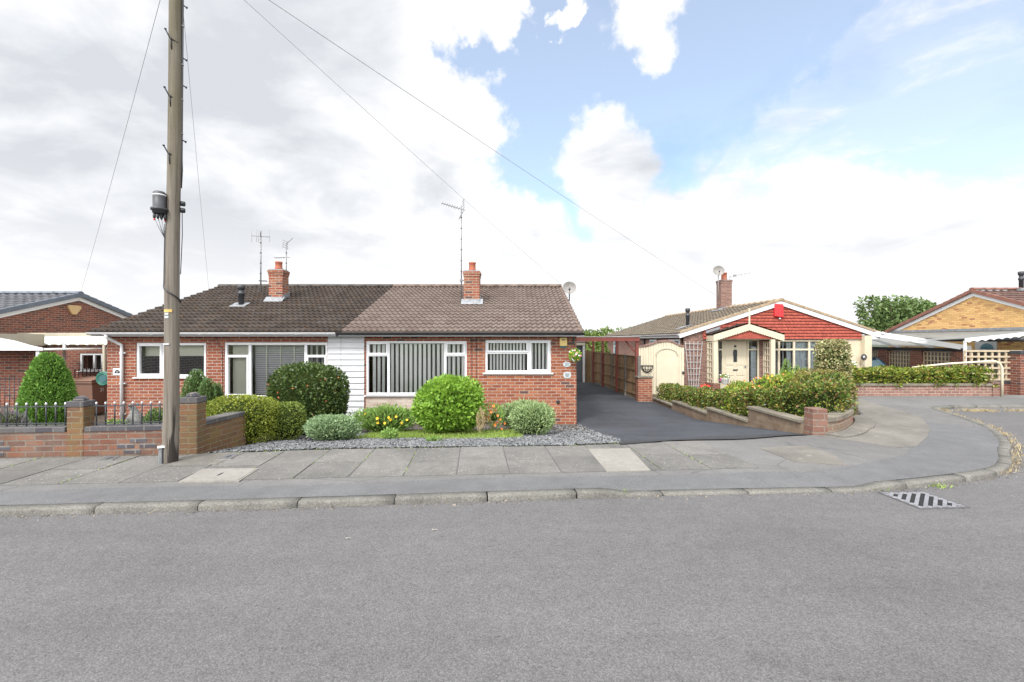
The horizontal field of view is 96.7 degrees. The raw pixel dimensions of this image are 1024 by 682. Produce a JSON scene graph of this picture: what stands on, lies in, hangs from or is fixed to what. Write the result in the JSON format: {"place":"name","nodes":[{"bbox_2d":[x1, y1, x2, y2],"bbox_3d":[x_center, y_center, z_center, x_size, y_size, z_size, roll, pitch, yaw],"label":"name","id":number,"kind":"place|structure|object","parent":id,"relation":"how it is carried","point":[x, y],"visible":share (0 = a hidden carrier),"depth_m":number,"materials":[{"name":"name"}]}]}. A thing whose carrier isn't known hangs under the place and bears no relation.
{"place":"outdoors","nodes":[
{"label":"outdoors","id":0,"kind":"place"},
{"bbox_2d":[53,394,859,457],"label":"garden ground","id":1,"kind":"structure","parent":0,"point":[100,417],"depth_m":7.90,"materials":[{"name":"soil"}]},
{"bbox_2d":[0,377,21,410],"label":"handrail","id":2,"kind":"object","parent":1,"relation":"on","point":[9,378],"visible":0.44,"depth_m":11.89,"materials":[{"name":"black metal"}]},
{"bbox_2d":[0,406,31,424],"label":"lavender plant","id":3,"kind":"object","parent":1,"relation":"on","point":[11,417],"visible":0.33,"depth_m":7.38,"materials":[{"name":"green plant"}]},
{"bbox_2d":[0,347,41,412],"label":"side wall","id":4,"kind":"structure","parent":1,"relation":"on","point":[15,364],"depth_m":12.40,"materials":[{"name":"red brick"}]},
{"bbox_2d":[13,352,79,424],"bbox_3d":[-8.449,1.016,8.299,0.972,1.667,0.953,0,0,0],"label":"clipped conifer","id":5,"kind":"object","parent":1,"relation":"on","point":[51,382],"visible":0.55,"depth_m":8.10,"materials":[{"name":"green plant"}]},
{"bbox_2d":[0,338,106,355],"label":"carport canopy","id":6,"kind":"object","parent":1,"relation":"on","point":[8,345],"visible":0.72,"depth_m":11.60,"materials":[{"name":"white plastic"}]},
{"bbox_2d":[17,333,106,395],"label":"garden store","id":7,"kind":"structure","parent":1,"relation":"on","point":[75,359],"depth_m":15.00,"materials":[{"name":"red brick"}]},
{"bbox_2d":[76,353,101,371],"bbox_3d":[-13.875,0.695,15.175,0.870,0.678,0.450,0,0,0],"label":"window","id":8,"kind":"structure","parent":7,"relation":"in","point":[94,359],"depth_m":15.04,"materials":[{"name":"white plastic"}]},
{"bbox_2d":[0,291,132,368],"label":"neighbour bungalow","id":9,"kind":"object","parent":1,"relation":"on","point":[34,312],"visible":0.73,"depth_m":16.19,"materials":[{"name":"red brick"}]},
{"bbox_2d":[67,305,81,314],"bbox_3d":[-16.153,-1.145,16.800,0.090,0.340,0.492,0,0,0],"label":"alarm box","id":10,"kind":"object","parent":9,"relation":"attached to","point":[74,309],"visible":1,"depth_m":16.76,"materials":[{"name":"beige plastic"}]},
{"bbox_2d":[45,337,106,412],"bbox_3d":[-12.418,0.966,15.250,1.869,2.188,4.500,0,0,0],"label":"scalloped canopy","id":11,"kind":"object","parent":1,"relation":"on","point":[74,340],"visible":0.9,"depth_m":13.00,"materials":[{"name":"white plastic"}]},
{"bbox_2d":[73,376,106,413],"bbox_3d":[-11.616,1.519,12.595,0.640,1.058,0.750,0,0,0],"label":"wheelie bin","id":12,"kind":"object","parent":1,"relation":"on","point":[90,387],"visible":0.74,"depth_m":12.37,"materials":[{"name":"brown plastic"}]},
{"bbox_2d":[0,392,246,457],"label":"garden wall","id":13,"kind":"structure","parent":1,"relation":"on","point":[79,434],"depth_m":6.10,"materials":[{"name":"brick"}]},
{"bbox_2d":[0,402,66,425],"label":"railing","id":14,"kind":"object","parent":13,"relation":"on","point":[26,406],"visible":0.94,"depth_m":6.09,"materials":[{"name":"black metal"}]},
{"bbox_2d":[91,401,162,424],"bbox_3d":[-5.112,0.979,6.210,1.150,0.313,0.027,0,0,-5],"label":"railing","id":15,"kind":"object","parent":13,"relation":"on","point":[124,405],"visible":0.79,"depth_m":6.20,"materials":[{"name":"black metal"}]},
{"bbox_2d":[125,403,143,421],"bbox_3d":[-7.434,1.569,9.000,0.520,0.670,0.512,0,0,0],"label":"garden statue","id":16,"kind":"object","parent":1,"relation":"on","point":[137,414],"visible":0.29,"depth_m":8.94,"materials":[{"name":"grey stone"}]},
{"bbox_2d":[143,408,162,422],"bbox_3d":[-6.235,1.463,7.998,0.524,0.625,0.480,0,0,0],"label":"dwarf conifer","id":17,"kind":"object","parent":1,"relation":"on","point":[155,415],"visible":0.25,"depth_m":7.90,"materials":[{"name":"green plant"}]},
{"bbox_2d":[179,369,207,422],"bbox_3d":[-5.820,1.156,8.391,0.801,1.323,0.753,0,0,0],"label":"dwarf conifer","id":18,"kind":"object","parent":1,"relation":"on","point":[193,382],"visible":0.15,"depth_m":8.29,"materials":[{"name":"green plant"}]},
{"bbox_2d":[198,377,216,414],"bbox_3d":[-5.442,1.213,8.143,0.365,1.143,0.378,0,0,0],"label":"dwarf conifer","id":19,"kind":"object","parent":1,"relation":"on","point":[208,389],"visible":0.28,"depth_m":8.08,"materials":[{"name":"green plant"}]},
{"bbox_2d":[215,383,223,405],"bbox_3d":[-5.445,1.285,8.404,0.286,1.057,0.299,0,0,0],"label":"dwarf conifer","id":20,"kind":"object","parent":1,"relation":"on","point":[219,392],"visible":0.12,"depth_m":8.38,"materials":[{"name":"green plant"}]},
{"bbox_2d":[86,261,392,423],"bbox_3d":[-7.103,-0.038,15.685,6.061,4.777,9.759,0,0,0],"label":"semi detached bungalow","id":21,"kind":"object","parent":1,"relation":"on","point":[240,339],"visible":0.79,"depth_m":11.40,"materials":[{"name":"red brick"}]},
{"bbox_2d":[96,371,106,385],"bbox_3d":[-10.128,0.933,11.350,0.354,0.354,0.200,0,0,0],"label":"hose reel","id":22,"kind":"object","parent":21,"relation":"attached to","point":[101,378],"visible":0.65,"depth_m":11.25,"materials":[{"name":"teal plastic"}]},
{"bbox_2d":[132,343,205,378],"bbox_3d":[-8.391,0.484,11.325,1.837,0.875,0.350,0,0,0],"label":"window","id":23,"kind":"structure","parent":21,"relation":"in","point":[152,349],"depth_m":11.22,"materials":[{"name":"white plastic"}]},
{"bbox_2d":[251,229,266,291],"bbox_3d":[-7.843,-2.511,14.084,0.575,1.946,0.288,0,0,0],"label":"tv aerial","id":24,"kind":"object","parent":21,"relation":"attached to","point":[260,280],"visible":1,"depth_m":14.20,"materials":[{"name":"metal"}]},
{"bbox_2d":[225,343,327,399],"bbox_3d":[-5.808,0.736,11.285,2.659,1.398,0.270,0,0,0],"label":"window","id":25,"kind":"structure","parent":21,"relation":"in","point":[242,355],"depth_m":11.38,"materials":[{"name":"white plastic"}]},
{"bbox_2d":[206,394,279,443],"bbox_3d":[-4.503,1.293,7.606,1.122,0.870,1.043,0,0,0],"label":"box bush","id":26,"kind":"object","parent":1,"relation":"on","point":[260,419],"visible":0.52,"depth_m":7.40,"materials":[{"name":"green plant"}]},
{"bbox_2d":[265,360,350,434],"bbox_3d":[-4.112,1.153,9.195,1.614,1.537,1.366,0,0,0],"label":"photinia bush","id":27,"kind":"object","parent":1,"relation":"on","point":[315,388],"visible":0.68,"depth_m":8.76,"materials":[{"name":"green plant"}]},
{"bbox_2d":[208,424,620,452],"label":"slate chips","id":28,"kind":"object","parent":1,"relation":"on","point":[581,437],"visible":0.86,"depth_m":7.12,"materials":[{"name":"grey gravel"}]},
{"bbox_2d":[270,401,306,439],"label":"box bush","id":29,"kind":"object","parent":28,"relation":"on","point":[291,420],"visible":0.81,"depth_m":7.83,"materials":[{"name":"green plant"}]},
{"bbox_2d":[303,413,363,440],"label":"hebe bush","id":30,"kind":"object","parent":28,"relation":"on","point":[325,427],"visible":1,"depth_m":7.54,"materials":[{"name":"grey plant"}]},
{"bbox_2d":[348,402,417,431],"bbox_3d":[-2.569,1.550,9.267,1.510,0.657,1.041,0,0,0],"label":"marigold plant","id":31,"kind":"object","parent":28,"relation":"on","point":[379,419],"visible":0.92,"depth_m":9.02,"materials":[{"name":"green plant"}]},
{"bbox_2d":[380,426,398,438],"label":"garden weed","id":32,"kind":"object","parent":28,"relation":"on","point":[389,434],"visible":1,"depth_m":7.71,"materials":[{"name":"green plant"}]},
{"bbox_2d":[426,435,441,440],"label":"garden weed","id":33,"kind":"object","parent":28,"relation":"on","point":[432,438],"visible":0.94,"depth_m":7.28,"materials":[{"name":"green plant"}]},
{"bbox_2d":[494,398,555,429],"bbox_3d":[0.261,1.536,9.612,1.338,0.731,1.091,0,0,0],"label":"flowering plant","id":34,"kind":"object","parent":28,"relation":"on","point":[508,407],"visible":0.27,"depth_m":9.51,"materials":[{"name":"green plant"}]},
{"bbox_2d":[507,399,556,434],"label":"hebe bush","id":35,"kind":"object","parent":28,"relation":"on","point":[536,418],"visible":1,"depth_m":8.32,"materials":[{"name":"green plant"}]},
{"bbox_2d":[350,428,522,438],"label":"lawn","id":36,"kind":"structure","parent":1,"relation":"on","point":[454,437],"depth_m":8.35,"materials":[{"name":"green plant"}]},
{"bbox_2d":[410,373,486,433],"bbox_3d":[-1.227,1.230,8.857,1.396,1.234,1.393,0,0,-44],"label":"lime shrub","id":37,"kind":"object","parent":36,"relation":"on","point":[448,403],"visible":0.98,"depth_m":8.50,"materials":[{"name":"green plant"}]},
{"bbox_2d":[476,406,485,432],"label":"dry flower stalks","id":38,"kind":"object","parent":36,"relation":"on","point":[481,421],"visible":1,"depth_m":8.28,"materials":[{"name":"beige plant"}]},
{"bbox_2d":[484,401,504,429],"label":"orange flower plant","id":39,"kind":"object","parent":36,"relation":"on","point":[493,417],"visible":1,"depth_m":9.15,"materials":[{"name":"green plant"}]},
{"bbox_2d":[336,262,584,423],"bbox_3d":[-1.232,-0.002,15.685,5.935,4.705,9.759,0,0,0],"label":"semi detached bungalow","id":40,"kind":"object","parent":1,"relation":"on","point":[403,343],"visible":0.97,"depth_m":11.31,"materials":[{"name":"red brick"}]},
{"bbox_2d":[366,341,466,394],"bbox_3d":[-2.353,0.683,11.249,2.480,1.365,0.199,0,0,0],"label":"window","id":41,"kind":"structure","parent":40,"relation":"in","point":[445,344],"depth_m":11.31,"materials":[{"name":"white plastic"}]},
{"bbox_2d":[441,199,464,298],"bbox_3d":[-1.702,-2.712,13.482,0.766,3.052,0.336,0,0,-19],"label":"tv aerial","id":42,"kind":"object","parent":40,"relation":"attached to","point":[463,201],"visible":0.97,"depth_m":13.53,"materials":[{"name":"metal"}]},
{"bbox_2d":[364,340,552,396],"bbox_3d":[-1.303,0.674,11.247,4.640,1.395,0.193,0,0,0],"label":"window","id":43,"kind":"structure","parent":40,"relation":"in","point":[529,343],"depth_m":11.22,"materials":[{"name":"white plastic"}]},
{"bbox_2d":[559,338,566,347],"bbox_3d":[1.260,0.040,11.166,0.186,0.247,0.063,0,0,0],"label":"alarm box","id":44,"kind":"object","parent":40,"relation":"attached to","point":[563,343],"visible":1,"depth_m":11.14,"materials":[{"name":"yellow plastic"}]},
{"bbox_2d":[563,281,575,300],"bbox_3d":[1.872,-1.657,15.051,0.377,0.654,0.396,0,0,42],"label":"satellite dish","id":45,"kind":"object","parent":40,"relation":"attached to","point":[569,287],"visible":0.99,"depth_m":15.15,"materials":[{"name":"metal"}]},
{"bbox_2d":[568,348,581,361],"bbox_3d":[1.516,0.296,10.958,0.350,0.435,0.347,0,0,0],"label":"hanging flower ball","id":46,"kind":"object","parent":40,"relation":"hanging from","point":[575,354],"visible":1,"depth_m":10.89,"materials":[{"name":"green plant"}]},
{"bbox_2d":[576,341,587,381],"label":"garage","id":47,"kind":"structure","parent":1,"relation":"on","point":[581,367],"depth_m":22.60,"materials":[{"name":"white plastic"}]},
{"bbox_2d":[576,346,581,381],"bbox_3d":[2.425,1.240,22.690,2.130,2.020,0.060,0,0,0],"label":"garage door","id":48,"kind":"structure","parent":47,"relation":"in","point":[578,364],"depth_m":22.66,"materials":[{"name":"grey metal"}]},
{"bbox_2d":[586,351,591,381],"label":"timber gate","id":49,"kind":"structure","parent":1,"relation":"on","point":[588,366],"depth_m":22.75,"materials":[{"name":"brown wood"}]},
{"bbox_2d":[583,325,614,349],"bbox_3d":[7.898,0.687,40.460,4.384,4.152,4.799,0,0,0],"label":"garden tree","id":50,"kind":"object","parent":1,"relation":"on","point":[599,333],"visible":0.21,"depth_m":39.48,"materials":[{"name":"green plant"}]},
{"bbox_2d":[576,336,641,399],"bbox_3d":[3.020,1.022,18.905,2.800,2.355,6.790,0,0,0],"label":"carport","id":51,"kind":"object","parent":1,"relation":"on","point":[616,339],"visible":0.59,"depth_m":15.66,"materials":[{"name":"red wood"}]},
{"bbox_2d":[594,352,640,398],"bbox_3d":[4.163,1.400,19.000,0.104,1.800,7.014,0,0,-3],"label":"timber fence","id":52,"kind":"object","parent":1,"relation":"on","point":[626,374],"visible":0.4,"depth_m":17.78,"materials":[{"name":"wood"}]},
{"bbox_2d":[635,376,652,401],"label":"brick pier","id":53,"kind":"structure","parent":1,"relation":"on","point":[643,388],"depth_m":15.30,"materials":[{"name":"brick"}]},
{"bbox_2d":[639,340,684,393],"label":"garden gate wall","id":54,"kind":"structure","parent":1,"relation":"on","point":[666,358],"depth_m":17.58,"materials":[{"name":"beige paint"}]},
{"bbox_2d":[656,349,676,393],"bbox_3d":[5.968,1.230,17.564,0.788,1.840,0.027,0,0,0],"label":"door","id":55,"kind":"structure","parent":54,"relation":"in","point":[666,359],"depth_m":17.55,"materials":[{"name":"beige paint"}]},
{"bbox_2d":[576,382,790,443],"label":"driveway","id":56,"kind":"structure","parent":1,"relation":"on","point":[608,412],"depth_m":11.47,"materials":[{"name":"grey asphalt"}]},
{"bbox_2d":[619,433,806,443],"bbox_3d":[3.185,1.532,7.168,3.299,0.032,0.373,0,0,-12],"label":"driveway edge","id":57,"kind":"object","parent":56,"relation":"on","point":[715,437],"visible":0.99,"depth_m":7.16,"materials":[{"name":"grey concrete"}]},
{"bbox_2d":[724,380,750,415],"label":"flowering shrub","id":58,"kind":"object","parent":1,"relation":"on","point":[732,385],"visible":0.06,"depth_m":11.99,"materials":[{"name":"green plant"}]},
{"bbox_2d":[604,272,880,389],"bbox_3d":[10.836,-0.578,24.705,8.695,5.856,12.795,0,0,-3],"label":"gabled bungalow","id":59,"kind":"object","parent":1,"relation":"on","point":[748,342],"visible":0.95,"depth_m":18.99,"materials":[{"name":"brown brick"}]},
{"bbox_2d":[685,341,702,386],"bbox_3d":[7.498,1.026,18.774,0.761,2.023,0.035,0,0,-3],"label":"fan trellis","id":60,"kind":"object","parent":59,"relation":"attached to","point":[693,362],"visible":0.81,"depth_m":18.77,"materials":[{"name":"white wood"}]},
{"bbox_2d":[713,266,724,300],"bbox_3d":[10.422,-2.933,22.963,0.429,1.770,0.426,0,0,-33],"label":"satellite dish","id":61,"kind":"object","parent":59,"relation":"attached to","point":[718,270],"visible":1,"depth_m":23.06,"materials":[{"name":"metal"}]},
{"bbox_2d":[719,374,729,384],"bbox_3d":[8.448,1.503,18.067,0.404,0.428,0.387,0,0,26],"label":"patio planter","id":62,"kind":"object","parent":59,"relation":"on","point":[725,378],"visible":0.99,"depth_m":17.97,"materials":[{"name":"white ceramic"}]},
{"bbox_2d":[724,341,746,386],"bbox_3d":[9.296,1.024,18.967,1.012,2.051,0.095,0,0,-3],"label":"door","id":63,"kind":"structure","parent":59,"relation":"in","point":[735,352],"depth_m":18.96,"materials":[{"name":"beige paint"}]},
{"bbox_2d":[773,304,783,319],"bbox_3d":[11.061,-1.218,18.896,0.380,0.659,0.120,0,0,-3],"label":"alarm box","id":64,"kind":"object","parent":59,"relation":"attached to","point":[778,309],"visible":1,"depth_m":18.84,"materials":[{"name":"red plastic"}]},
{"bbox_2d":[775,340,820,374],"bbox_3d":[12.425,0.744,19.174,3.374,1.583,0.289,0,0,-3],"label":"window","id":65,"kind":"structure","parent":59,"relation":"in","point":[798,349],"depth_m":19.17,"materials":[{"name":"beige paint"}]},
{"bbox_2d":[655,371,857,416],"bbox_3d":[5.742,1.334,11.615,1.903,1.540,7.280,0,0,-3],"label":"clipped hedge","id":66,"kind":"object","parent":1,"relation":"on","point":[825,396],"visible":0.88,"depth_m":8.77,"materials":[{"name":"green plant"}]},
{"bbox_2d":[653,397,874,437],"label":"stepped garden wall","id":67,"kind":"structure","parent":1,"relation":"on","point":[817,421],"depth_m":8.27,"materials":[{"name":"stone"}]},
{"bbox_2d":[721,369,807,416],"bbox_3d":[6.042,1.357,10.331,2.345,1.568,1.388,0,0,0],"label":"flowering shrub","id":68,"kind":"object","parent":1,"relation":"on","point":[776,380],"visible":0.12,"depth_m":10.29,"materials":[{"name":"green plant"}]},
{"bbox_2d":[778,359,792,373],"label":"spire plant","id":69,"kind":"object","parent":1,"relation":"on","point":[787,368],"visible":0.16,"depth_m":11.59,"materials":[{"name":"green plant"}]},
{"bbox_2d":[788,367,859,414],"bbox_3d":[6.598,1.195,9.704,1.288,1.253,1.191,0,0,0],"label":"olive mound","id":70,"kind":"object","parent":1,"relation":"on","point":[810,373],"visible":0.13,"depth_m":9.57,"materials":[{"name":"green plant"}]},
{"bbox_2d":[812,339,854,393],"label":"topiary column","id":71,"kind":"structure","parent":1,"relation":"on","point":[832,354],"depth_m":10.38,"materials":[{"name":"green plant"}]},
{"bbox_2d":[872,356,887,374],"bbox_3d":[16.120,1.375,22.047,1.700,1.350,3.755,0,0,0],"label":"parked car","id":72,"kind":"object","parent":1,"relation":"on","point":[876,361],"visible":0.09,"depth_m":20.51,"materials":[{"name":"blue paint"}]},
{"bbox_2d":[852,294,932,331],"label":"broadleaf tree","id":73,"kind":"object","parent":1,"relation":"on","point":[886,314],"visible":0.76,"depth_m":45.30,"materials":[{"name":"green plant"}]},
{"bbox_2d":[911,300,938,313],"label":"broadleaf tree","id":74,"kind":"object","parent":1,"relation":"on","point":[934,304],"visible":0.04,"depth_m":45.50,"materials":[{"name":"green plant"}]},
{"bbox_2d":[852,381,1000,395],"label":"hedge wall","id":75,"kind":"structure","parent":1,"relation":"on","point":[922,389],"depth_m":12.66,"materials":[{"name":"brick"}]},
{"bbox_2d":[849,364,998,387],"bbox_3d":[11.261,0.997,12.980,4.470,0.708,0.984,0,0,0],"label":"clipped hedge","id":76,"kind":"object","parent":75,"relation":"on","point":[925,374],"visible":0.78,"depth_m":12.72,"materials":[{"name":"green plant"}]},
{"bbox_2d":[861,331,1002,378],"bbox_3d":[16.685,0.841,21.000,3.330,2.618,8.000,0,0,0],"label":"carport","id":77,"kind":"object","parent":1,"relation":"on","point":[896,355],"visible":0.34,"depth_m":19.30,"materials":[{"name":"white plastic"}]},
{"bbox_2d":[883,271,1023,366],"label":"yellow brick bungalow","id":78,"kind":"object","parent":1,"relation":"on","point":[975,310],"visible":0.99,"depth_m":18.82,"materials":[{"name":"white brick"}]},
{"bbox_2d":[975,341,996,349],"bbox_3d":[19.180,1.045,18.423,0.037,2.110,0.847,0,0,0],"label":"door","id":79,"kind":"structure","parent":78,"relation":"in","point":[978,345],"depth_m":18.42,"materials":[{"name":"white glass"}]},
{"bbox_2d":[911,360,1003,396],"bbox_3d":[12.598,1.281,12.891,2.089,1.508,0.133,0,0,19],"label":"handrail","id":80,"kind":"object","parent":1,"relation":"on","point":[1002,375],"visible":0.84,"depth_m":12.65,"materials":[{"name":"white metal"}]},
{"bbox_2d":[902,330,1023,364],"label":"scalloped canopy","id":81,"kind":"object","parent":1,"relation":"on","point":[985,336],"visible":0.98,"depth_m":15.54,"materials":[{"name":"white plastic"}]},
{"bbox_2d":[963,350,1021,394],"bbox_3d":[14.426,1.237,13.800,1.805,1.926,0.260,0,0,0],"label":"trellis fence","id":82,"kind":"object","parent":1,"relation":"on","point":[1006,382],"visible":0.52,"depth_m":13.68,"materials":[{"name":"beige wood"}]},
{"bbox_2d":[1002,350,1023,394],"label":"gate pier","id":83,"kind":"structure","parent":1,"relation":"on","point":[1016,369],"depth_m":13.51,"materials":[{"name":"red brick"}]},
{"bbox_3d":[-12.877,1.865,14.050,1.160,0.570,0.320,0,0,0],"label":"ramp wall","id":84,"kind":"object","parent":1,"relation":"on","visible":0},
{"bbox_2d":[74,368,106,377],"bbox_3d":[-12.779,1.220,13.800,0.970,0.820,0.022,0,0,0],"label":"handrail","id":85,"kind":"object","parent":84,"relation":"on","point":[90,369],"visible":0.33,"depth_m":13.79,"materials":[{"name":"metal"}]},
{"bbox_2d":[0,408,1023,681],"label":"road","id":86,"kind":"structure","parent":0,"point":[858,586],"depth_m":2.91,"materials":[{"name":"grey asphalt"}]},
{"bbox_2d":[0,405,1023,515],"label":"kerb","id":87,"kind":"structure","parent":86,"relation":"on","point":[1004,463],"depth_m":4.56,"materials":[{"name":"concrete"}]},
{"bbox_2d":[15,436,1022,520],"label":"gutter grit","id":88,"kind":"object","parent":86,"relation":"on","point":[562,500],"visible":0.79,"depth_m":4.53,"materials":[{"name":"beige gravel"}]},
{"bbox_2d":[616,482,954,492],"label":"kerb weeds","id":89,"kind":"object","parent":86,"relation":"on","point":[938,485],"visible":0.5,"depth_m":4.96,"materials":[{"name":"green plant"}]},
{"bbox_2d":[878,491,970,508],"bbox_3d":[4.120,1.620,4.575,0.510,0.060,0.474,0,0,-3],"label":"drain grate","id":90,"kind":"object","parent":86,"relation":"on","point":[920,499],"visible":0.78,"depth_m":4.54,"materials":[{"name":"metal"}]},
{"bbox_2d":[921,406,1023,474],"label":"dry grass","id":91,"kind":"structure","parent":86,"relation":"on","point":[997,429],"depth_m":7.79,"materials":[{"name":"beige plant"}]},
{"bbox_2d":[0,395,1023,505],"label":"pavement","id":92,"kind":"structure","parent":0,"point":[846,452],"depth_m":6.10,"materials":[{"name":"grey concrete"}]},
{"bbox_2d":[99,456,119,460],"bbox_3d":[-5.203,1.530,5.890,0.169,0.036,0.293,0,0,-21],"label":"utility cover","id":93,"kind":"object","parent":92,"relation":"on","point":[109,458],"visible":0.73,"depth_m":5.86,"materials":[{"name":"metal"}]},
{"bbox_2d":[150,0,187,463],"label":"telegraph pole","id":94,"kind":"object","parent":92,"relation":"on","point":[168,204],"visible":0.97,"depth_m":5.70,"materials":[{"name":"brown wood"}]},
{"bbox_2d":[81,1,159,290],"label":"overhead wire","id":95,"kind":"object","parent":94,"relation":"attached to","point":[126,125],"visible":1,"depth_m":8.55,"materials":[{"name":"grey metal"}]},
{"bbox_2d":[184,23,208,286],"bbox_3d":[-7.154,-3.423,10.430,0.005,3.360,11.006,0,0,-32],"label":"overhead wire","id":96,"kind":"object","parent":94,"relation":"attached to","point":[194,137],"visible":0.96,"depth_m":8.76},
{"bbox_2d":[244,0,557,281],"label":"overhead wire","id":97,"kind":"object","parent":94,"relation":"attached to","point":[377,121],"visible":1,"depth_m":8.53,"materials":[{"name":"grey metal"}]},
{"bbox_2d":[269,0,719,297],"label":"overhead wire","id":98,"kind":"object","parent":94,"relation":"attached to","point":[450,121],"visible":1,"depth_m":8.94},
{"bbox_2d":[167,452,244,465],"bbox_3d":[-3.992,1.528,5.910,0.678,0.012,0.667,0,0,0],"label":"concrete patch","id":99,"kind":"object","parent":92,"relation":"on","point":[207,458],"visible":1,"depth_m":5.84,"materials":[{"name":"grey concrete"}]},
{"bbox_2d":[217,454,238,459],"bbox_3d":[-3.716,1.530,5.975,0.169,0.036,0.278,0,0,-10],"label":"utility cover","id":100,"kind":"object","parent":99,"relation":"on","point":[228,456],"visible":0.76,"depth_m":5.94,"materials":[{"name":"metal"}]},
{"bbox_2d":[178,468,258,482],"bbox_3d":[-3.322,1.530,5.172,0.715,0.036,0.531,0,0,0],"label":"pale paving slab","id":101,"kind":"object","parent":92,"relation":"on","point":[222,475],"visible":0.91,"depth_m":5.12,"materials":[{"name":"concrete"}]},
{"bbox_2d":[0,441,758,485],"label":"paving slabs","id":102,"kind":"structure","parent":92,"relation":"on","point":[378,462],"depth_m":5.66,"materials":[{"name":"concrete"}]},
{"bbox_2d":[1,443,706,482],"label":"joint weeds","id":103,"kind":"object","parent":102,"relation":"on","point":[371,452],"visible":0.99,"depth_m":6.08,"materials":[{"name":"green plant"}]},
{"bbox_2d":[588,448,649,472],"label":"pale slab","id":104,"kind":"structure","parent":102,"relation":"on","point":[618,459],"depth_m":5.79,"materials":[{"name":"concrete"}]},
{"bbox_2d":[0,422,999,504],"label":"pavement strip","id":105,"kind":"object","parent":92,"relation":"on","point":[942,449],"visible":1,"depth_m":4.98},
{"bbox_2d":[760,445,846,465],"bbox_3d":[3.933,1.539,6.137,0.798,0.020,1.070,0,0,0],"label":"paving patch","id":106,"kind":"object","parent":92,"relation":"on","point":[805,454],"visible":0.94,"depth_m":6.13,"materials":[{"name":"concrete"}]},
{"bbox_2d":[820,399,929,447],"bbox_3d":[7.465,1.544,9.229,1.417,0.030,6.549,0,0,40],"label":"concrete apron","id":107,"kind":"object","parent":92,"relation":"on","point":[895,428],"visible":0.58,"depth_m":7.95,"materials":[{"name":"beige concrete"}]},
{"bbox_2d":[0,0,1023,333],"label":"sky","id":108,"kind":"structure","parent":0,"point":[829,154],"materials":[{"name":"white"}]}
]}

